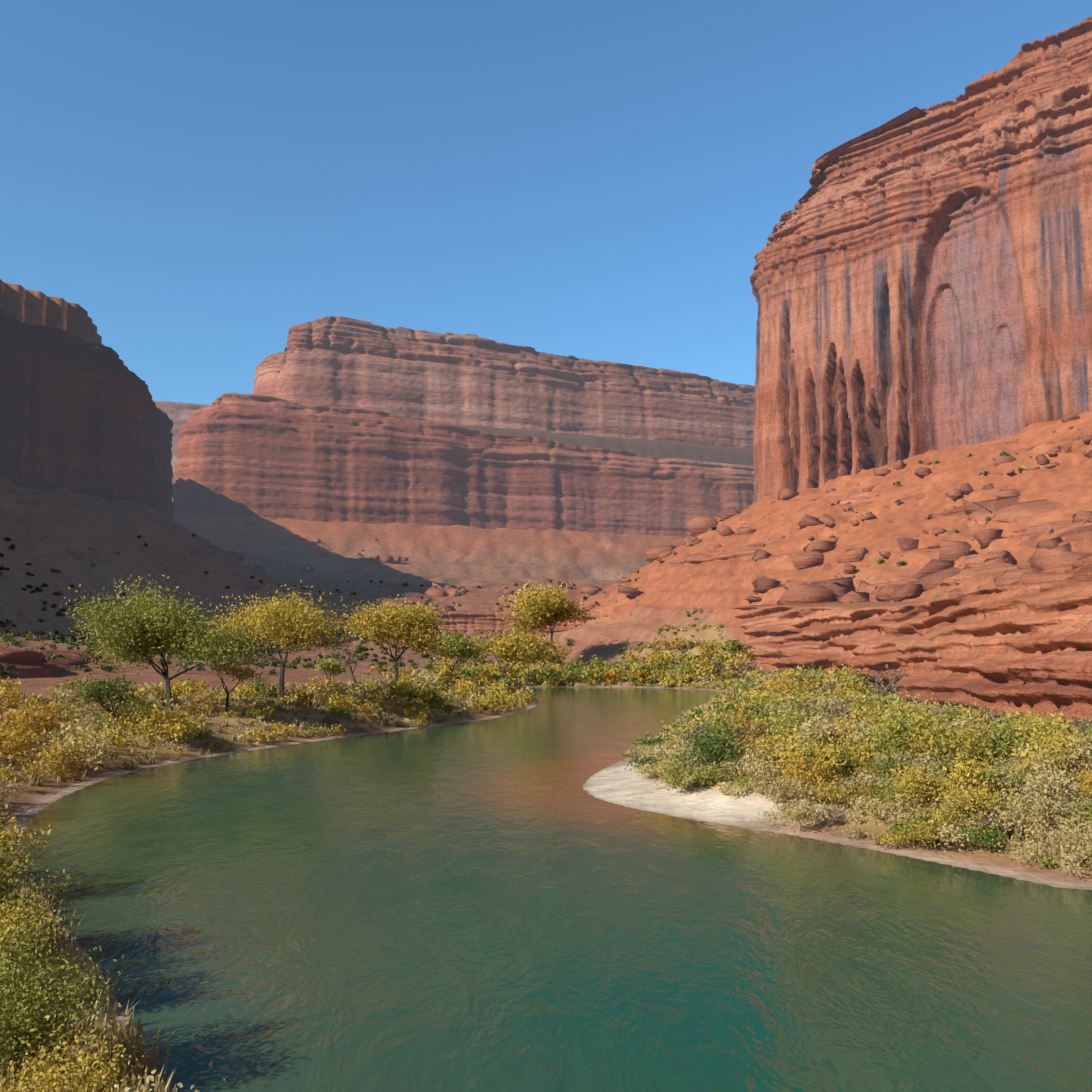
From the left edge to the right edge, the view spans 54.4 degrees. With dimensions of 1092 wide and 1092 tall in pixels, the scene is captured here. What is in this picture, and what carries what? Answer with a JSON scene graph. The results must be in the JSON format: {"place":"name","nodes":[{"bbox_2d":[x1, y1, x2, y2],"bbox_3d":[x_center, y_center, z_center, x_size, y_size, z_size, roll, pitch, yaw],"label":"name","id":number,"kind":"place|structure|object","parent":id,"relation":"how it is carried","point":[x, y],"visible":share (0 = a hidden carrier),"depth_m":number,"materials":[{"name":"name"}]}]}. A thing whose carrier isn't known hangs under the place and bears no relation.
{"place":"outdoors","nodes":[
{"label":"outdoors","id":0,"kind":"place"},
{"bbox_2d":[0,279,1091,1091],"bbox_3d":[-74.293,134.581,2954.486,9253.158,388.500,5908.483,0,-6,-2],"label":"canyon terrain","id":1,"kind":"structure","parent":0,"point":[44,535],"depth_m":331.02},
{"bbox_2d":[0,824,96,1091],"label":"shrub branches","id":2,"kind":"object","parent":1,"relation":"on","point":[14,1060],"visible":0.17,"depth_m":15.56,"materials":[{"name":"green plant"}]},
{"bbox_2d":[0,647,97,678],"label":"rock ledge","id":3,"kind":"object","parent":1,"relation":"on","point":[27,663],"visible":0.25,"depth_m":117.29,"materials":[{"name":"stone"}]},
{"bbox_2d":[0,308,174,518],"bbox_3d":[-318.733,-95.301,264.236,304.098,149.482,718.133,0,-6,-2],"label":"cliff rock","id":4,"kind":"object","parent":1,"relation":"on","point":[78,415],"visible":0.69,"depth_m":439.68,"materials":[{"name":"stone"}]},
{"bbox_2d":[171,456,176,500],"bbox_3d":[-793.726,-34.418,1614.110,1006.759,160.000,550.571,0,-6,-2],"label":"distant cliff","id":5,"kind":"structure","parent":1,"relation":"on","point":[174,460],"depth_m":1482.64,"materials":[{"name":"stone"}]},
{"bbox_2d":[154,401,208,443],"bbox_3d":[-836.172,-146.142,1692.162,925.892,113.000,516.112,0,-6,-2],"label":"rock wall","id":6,"kind":"structure","parent":1,"relation":"on","point":[179,414],"depth_m":1564.62,"materials":[{"name":"stone"}]},
{"bbox_2d":[0,488,552,648],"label":"shrubs","id":7,"kind":"object","parent":1,"relation":"on","point":[260,572],"visible":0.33,"depth_m":496.20,"materials":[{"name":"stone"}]},
{"bbox_2d":[97,608,570,730],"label":"tree trunks","id":8,"kind":"object","parent":1,"relation":"on","point":[164,674],"visible":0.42,"depth_m":105.20,"materials":[{"name":"brown plant"}]},
{"bbox_2d":[172,393,753,536],"bbox_3d":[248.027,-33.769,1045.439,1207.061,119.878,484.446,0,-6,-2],"label":"lower mesa cliff","id":9,"kind":"structure","parent":1,"relation":"on","point":[252,455],"depth_m":849.80,"materials":[{"name":"brown stone"}]},
{"bbox_2d":[253,316,754,448],"bbox_3d":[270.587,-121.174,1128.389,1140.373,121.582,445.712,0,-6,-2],"label":"upper mesa cliff","id":10,"kind":"structure","parent":9,"relation":"on","point":[467,379],"depth_m":965.59,"materials":[{"name":"brown stone"}]},
{"bbox_2d":[0,451,1091,1091],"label":"shrubs","id":11,"kind":"object","parent":1,"relation":"on","point":[816,733],"visible":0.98,"depth_m":57.67,"materials":[{"name":"green plant"}]},
{"bbox_2d":[246,578,1091,721],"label":"layered rock ledges","id":12,"kind":"object","parent":1,"relation":"on","point":[1017,648],"visible":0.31,"depth_m":96.71,"materials":[{"name":"stone"}]},
{"bbox_2d":[494,414,1091,610],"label":"talus boulder","id":13,"kind":"object","parent":1,"relation":"on","point":[934,573],"visible":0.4,"depth_m":274.13,"materials":[{"name":"stone"}]},
{"bbox_2d":[619,491,1091,579],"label":"ledge rock","id":14,"kind":"object","parent":1,"relation":"on","point":[1012,510],"visible":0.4,"depth_m":261.28,"materials":[{"name":"stone"}]},
{"bbox_2d":[636,543,1091,596],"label":"ledge rock","id":15,"kind":"object","parent":1,"relation":"on","point":[1080,569],"visible":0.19,"depth_m":214.91,"materials":[{"name":"stone"}]},
{"bbox_2d":[750,16,1091,503],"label":"cliff rock","id":16,"kind":"object","parent":1,"relation":"on","point":[920,281],"visible":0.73,"depth_m":361.48,"materials":[{"name":"stone"}]},
{"bbox_2d":[979,440,1073,450],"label":"ledge rock","id":17,"kind":"object","parent":1,"relation":"on","point":[1065,446],"visible":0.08,"depth_m":311.27,"materials":[{"name":"stone"}]},
{"bbox_2d":[0,0,1091,404],"label":"sky","id":18,"kind":"structure","parent":0,"point":[208,181],"materials":[{"name":"blue"}]},
{"bbox_2d":[19,687,1091,1091],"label":"river water","id":19,"kind":"structure","parent":0,"point":[507,903],"depth_m":25.44,"materials":[{"name":"green liquid"}]}
]}

